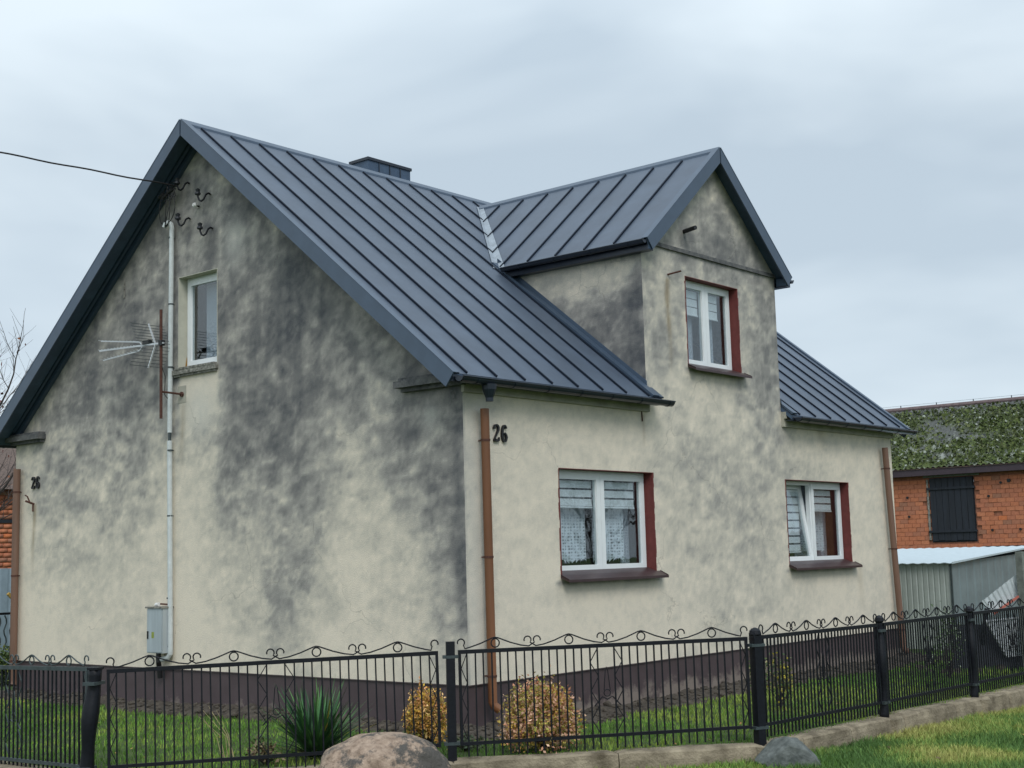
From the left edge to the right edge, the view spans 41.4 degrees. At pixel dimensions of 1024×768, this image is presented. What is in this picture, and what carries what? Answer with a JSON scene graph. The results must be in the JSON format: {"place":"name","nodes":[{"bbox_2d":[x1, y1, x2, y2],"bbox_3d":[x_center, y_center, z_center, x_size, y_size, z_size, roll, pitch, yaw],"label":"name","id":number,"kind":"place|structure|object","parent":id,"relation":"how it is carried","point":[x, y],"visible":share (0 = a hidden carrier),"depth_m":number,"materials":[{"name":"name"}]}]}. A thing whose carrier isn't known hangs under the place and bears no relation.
{"place":"outdoors","nodes":[
{"label":"outdoors","id":0,"kind":"place"},
{"bbox_2d":[0,649,1023,767],"bbox_3d":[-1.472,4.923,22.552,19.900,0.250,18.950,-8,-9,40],"label":"lawn","id":1,"kind":"structure","parent":0,"point":[507,752],"depth_m":14.85,"materials":[{"name":"green plant"}]},
{"bbox_2d":[0,644,9,684],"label":"green bush","id":2,"kind":"object","parent":1,"relation":"on","point":[4,655],"visible":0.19,"depth_m":22.09,"materials":[{"name":"green plant"}]},
{"bbox_2d":[0,612,9,674],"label":"wave fence","id":3,"kind":"object","parent":1,"relation":"on","point":[6,613],"visible":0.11,"depth_m":23.53,"materials":[{"name":"grey metal"}]},
{"bbox_2d":[0,568,10,651],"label":"sheet fence","id":4,"kind":"object","parent":1,"relation":"on","point":[5,588],"visible":0.06,"depth_m":24.66,"materials":[{"name":"grey metal"}]},
{"bbox_2d":[199,707,233,762],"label":"dry stalks","id":5,"kind":"object","parent":1,"relation":"on","point":[227,736],"visible":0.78,"depth_m":13.02,"materials":[{"name":"plant"}]},
{"bbox_2d":[241,734,285,766],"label":"dry perennial","id":6,"kind":"object","parent":1,"relation":"on","point":[254,752],"visible":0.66,"depth_m":12.73,"materials":[{"name":"beige plant"}]},
{"bbox_2d":[252,676,374,756],"bbox_3d":[-1.883,3.196,13.062,1.412,0.773,1.393,-8,-9,40],"label":"yucca","id":7,"kind":"object","parent":1,"relation":"on","point":[317,727],"visible":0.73,"depth_m":12.97,"materials":[{"name":"green plant"}]},
{"bbox_2d":[400,676,446,747],"bbox_3d":[-0.875,3.324,13.787,0.517,0.710,0.536,-2,-7,5],"label":"golden shrub","id":8,"kind":"object","parent":1,"relation":"on","point":[426,717],"visible":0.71,"depth_m":13.70,"materials":[{"name":"yellow plant"}]},
{"bbox_2d":[0,119,917,730],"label":"house","id":9,"kind":"structure","parent":1,"relation":"on","point":[408,411],"depth_m":17.97,"materials":[{"name":"paint"}]},
{"bbox_2d":[25,495,34,511],"bbox_3d":[-7.296,1.798,20.480,0.162,0.262,0.083,-2,-7,5],"label":"wall hook","id":10,"kind":"object","parent":9,"relation":"attached to","point":[29,502],"depth_m":20.46,"materials":[{"name":"metal"}]},
{"bbox_2d":[98,309,185,418],"bbox_3d":[-5.178,-0.202,18.551,1.540,1.470,0.621,-8,-9,40],"label":"tv antenna","id":11,"kind":"object","parent":9,"relation":"attached to","point":[181,393],"visible":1,"depth_m":18.21,"materials":[{"name":"metal"}]},
{"bbox_2d":[145,602,173,677],"bbox_3d":[-4.690,3.412,18.042,0.375,1.001,0.198,-8,-9,40],"label":"meter box","id":12,"kind":"object","parent":9,"relation":"attached to","point":[157,628],"visible":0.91,"depth_m":17.98,"materials":[{"name":"metal"}]},
{"bbox_2d":[147,609,161,652],"bbox_3d":[-4.747,3.274,17.996,0.321,0.561,0.019,-8,-9,40],"label":"door","id":13,"kind":"structure","parent":12,"relation":"in","point":[154,616],"depth_m":17.99,"materials":[{"name":"metal"}]},
{"bbox_2d":[160,220,174,661],"bbox_3d":[-4.676,0.714,18.337,0.258,5.991,0.121,-5,-8,28],"label":"cable conduit","id":14,"kind":"object","parent":9,"relation":"attached to","point":[168,656],"visible":0.98,"depth_m":18.27,"materials":[{"name":"grey metal"}]},
{"bbox_2d":[174,178,189,190],"bbox_3d":[-4.519,-2.727,18.522,0.212,0.202,0.125,-2,-7,7],"label":"wall insulator","id":15,"kind":"object","parent":9,"relation":"attached to","point":[177,182],"depth_m":18.52,"materials":[{"name":"black metal"}]},
{"bbox_2d":[0,151,176,227],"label":"overhead cable","id":16,"kind":"object","parent":15,"relation":"attached to","point":[162,196],"visible":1,"depth_m":18.41,"materials":[{"name":"black plastic"}]},
{"bbox_2d":[175,213,190,226],"bbox_3d":[-4.490,-2.233,18.447,0.212,0.202,0.125,-2,-7,7],"label":"wall insulator","id":17,"kind":"object","parent":9,"relation":"attached to","point":[177,217],"depth_m":18.45,"materials":[{"name":"black metal"}]},
{"bbox_2d":[172,268,217,377],"bbox_3d":[-4.165,-0.799,18.325,0.974,1.377,0.377,-8,-9,40],"label":"window","id":18,"kind":"structure","parent":9,"relation":"in","point":[186,284],"depth_m":18.49,"materials":[{"name":"white plastic"}]},
{"bbox_2d":[195,188,210,201],"bbox_3d":[-4.162,-2.536,18.197,0.212,0.202,0.125,-2,-7,7],"label":"wall insulator","id":19,"kind":"object","parent":9,"relation":"attached to","point":[197,193],"depth_m":18.20,"materials":[{"name":"black metal"}]},
{"bbox_2d":[197,222,212,235],"bbox_3d":[-4.112,-2.065,18.105,0.212,0.202,0.125,-2,-7,7],"label":"wall insulator","id":20,"kind":"object","parent":9,"relation":"attached to","point":[199,227],"depth_m":18.10,"materials":[{"name":"black metal"}]},
{"bbox_2d":[558,468,668,582],"bbox_3d":[1.125,1.761,16.904,0.533,1.353,2.076,-8,-9,40],"label":"window","id":21,"kind":"structure","parent":9,"relation":"in","point":[606,505],"depth_m":16.94,"materials":[{"name":"white plastic"}]},
{"bbox_2d":[682,225,696,233],"bbox_3d":[2.447,-2.128,18.689,0.060,0.062,0.251,3,-9,-33],"label":"pipe stub","id":22,"kind":"object","parent":9,"relation":"attached to","point":[689,229],"visible":1,"depth_m":18.66,"materials":[{"name":"black plastic"}]},
{"bbox_2d":[684,276,751,378],"bbox_3d":[2.799,-0.771,19.219,0.440,1.324,1.488,-8,-9,40],"label":"window","id":23,"kind":"structure","parent":9,"relation":"in","point":[731,325],"depth_m":19.39,"materials":[{"name":"white plastic"}]},
{"bbox_2d":[785,479,862,570],"bbox_3d":[4.645,2.197,21.104,0.644,1.353,2.176,-8,-9,40],"label":"window","id":24,"kind":"structure","parent":9,"relation":"in","point":[808,508],"depth_m":21.23,"materials":[{"name":"white plastic"}]},
{"bbox_2d":[444,732,484,751],"bbox_3d":[-0.448,3.516,13.357,0.398,0.201,0.450,-3,-7,11],"label":"plant","id":25,"kind":"object","parent":1,"relation":"on","point":[465,748],"visible":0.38,"depth_m":13.30,"materials":[{"name":"green plant"}]},
{"bbox_2d":[0,651,946,741],"bbox_3d":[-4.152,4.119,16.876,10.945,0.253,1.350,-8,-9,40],"label":"soil","id":26,"kind":"structure","parent":1,"relation":"on","point":[243,710],"depth_m":16.81,"materials":[{"name":"brown soil"}]},
{"bbox_2d":[19,666,989,765],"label":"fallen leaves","id":27,"kind":"object","parent":1,"relation":"on","point":[447,749],"visible":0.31,"depth_m":15.03,"materials":[{"name":"brown plant"}]},
{"bbox_2d":[496,664,590,752],"bbox_3d":[0.278,3.175,13.246,0.891,0.876,1.043,-8,-9,40],"label":"golden shrub","id":28,"kind":"object","parent":1,"relation":"on","point":[538,729],"visible":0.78,"depth_m":13.06,"materials":[{"name":"yellow plant"}]},
{"bbox_2d":[475,652,942,733],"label":"soil","id":29,"kind":"structure","parent":1,"relation":"on","point":[610,710],"depth_m":16.96,"materials":[{"name":"brown soil"}]},
{"bbox_2d":[749,656,770,690],"bbox_3d":[3.024,3.495,16.768,0.310,0.906,0.395,-8,-9,40],"label":"rose bush","id":30,"kind":"object","parent":1,"relation":"on","point":[765,671],"visible":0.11,"depth_m":16.77,"materials":[{"name":"green plant"}]},
{"bbox_2d":[765,644,796,706],"bbox_3d":[3.190,3.486,16.147,0.408,0.764,0.533,-8,-9,40],"label":"rose bush","id":31,"kind":"object","parent":1,"relation":"on","point":[781,680],"visible":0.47,"depth_m":16.09,"materials":[{"name":"green plant"}]},
{"bbox_2d":[926,601,965,675],"bbox_3d":[6.200,3.668,19.388,0.583,1.113,0.517,3,-8,-30],"label":"rose bush","id":32,"kind":"object","parent":1,"relation":"on","point":[945,643],"visible":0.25,"depth_m":19.38,"materials":[{"name":"green plant"}]},
{"bbox_2d":[951,624,1021,668],"bbox_3d":[7.243,4.036,20.621,1.202,0.770,0.184,-1,-7,-5],"label":"dark board","id":33,"kind":"object","parent":1,"relation":"on","point":[982,650],"visible":0.08,"depth_m":20.58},
{"bbox_2d":[981,575,1018,644],"bbox_3d":[7.845,3.435,20.617,1.564,1.908,0.492,-2,-7,3],"label":"leaning sheet","id":34,"kind":"object","parent":1,"relation":"on","point":[1004,592],"visible":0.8,"depth_m":20.53,"materials":[{"name":"metal"}]},
{"bbox_2d":[986,618,1020,656],"bbox_3d":[7.871,3.784,20.494,1.460,0.664,0.168,-1,-7,0],"label":"lattice panel","id":35,"kind":"object","parent":34,"relation":"attached to","point":[1007,637],"visible":0.28,"depth_m":20.48,"materials":[{"name":"white plastic"}]},
{"bbox_2d":[1015,551,1023,666],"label":"concrete post","id":36,"kind":"object","parent":1,"relation":"on","point":[1019,558],"visible":0.83,"depth_m":20.43,"materials":[{"name":"grey concrete"}]},
{"bbox_2d":[0,0,1023,415],"label":"sky","id":37,"kind":"structure","parent":0,"point":[877,145],"materials":[{"name":"grey"}]},
{"bbox_2d":[835,735,1017,767],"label":"verge grass","id":38,"kind":"structure","parent":0,"point":[941,755],"depth_m":13.57,"materials":[{"name":"green plant"}]},
{"bbox_2d":[318,732,450,767],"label":"boulder","id":39,"kind":"object","parent":38,"relation":"on","point":[386,750],"visible":1,"depth_m":11.36,"materials":[{"name":"stone"}]},
{"bbox_2d":[593,755,866,767],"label":"verge blades","id":40,"kind":"object","parent":38,"relation":"on","point":[760,766],"visible":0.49,"depth_m":12.75,"materials":[{"name":"green plant"}]},
{"bbox_2d":[755,736,823,767],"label":"grey rock","id":41,"kind":"object","parent":38,"relation":"on","point":[785,751],"visible":0.86,"depth_m":12.70,"materials":[{"name":"stone"}]},
{"bbox_2d":[663,703,1023,767],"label":"verge blades","id":42,"kind":"object","parent":38,"relation":"on","point":[992,730],"visible":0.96,"depth_m":13.67,"materials":[{"name":"green plant"}]},
{"label":"ground","id":43,"kind":"structure","parent":0,"visible":0},
{"bbox_2d":[0,448,15,568],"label":"neighbour house","id":44,"kind":"structure","parent":43,"relation":"on","point":[5,541],"depth_m":38.54,"materials":[{"name":"orange brick"}]},
{"bbox_2d":[0,308,35,519],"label":"bare tree","id":45,"kind":"object","parent":43,"relation":"on","point":[10,476],"visible":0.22,"depth_m":28.21,"materials":[{"name":"brown plant"}]},
{"bbox_2d":[0,684,1023,767],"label":"fence base wall","id":46,"kind":"structure","parent":43,"relation":"on","point":[899,720],"depth_m":13.04,"materials":[{"name":"concrete"}]},
{"bbox_2d":[0,598,1023,767],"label":"iron fence","id":47,"kind":"object","parent":46,"relation":"on","point":[91,685],"visible":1,"depth_m":13.10,"materials":[{"name":"black metal"}]},
{"bbox_2d":[884,394,1023,548],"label":"brick barn","id":48,"kind":"structure","parent":43,"relation":"on","point":[958,473],"depth_m":42.42,"materials":[{"name":"brick"}]},
{"bbox_2d":[897,546,1023,649],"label":"tin shed","id":49,"kind":"structure","parent":43,"relation":"on","point":[958,576],"depth_m":25.03,"materials":[{"name":"grey metal"}]}
]}

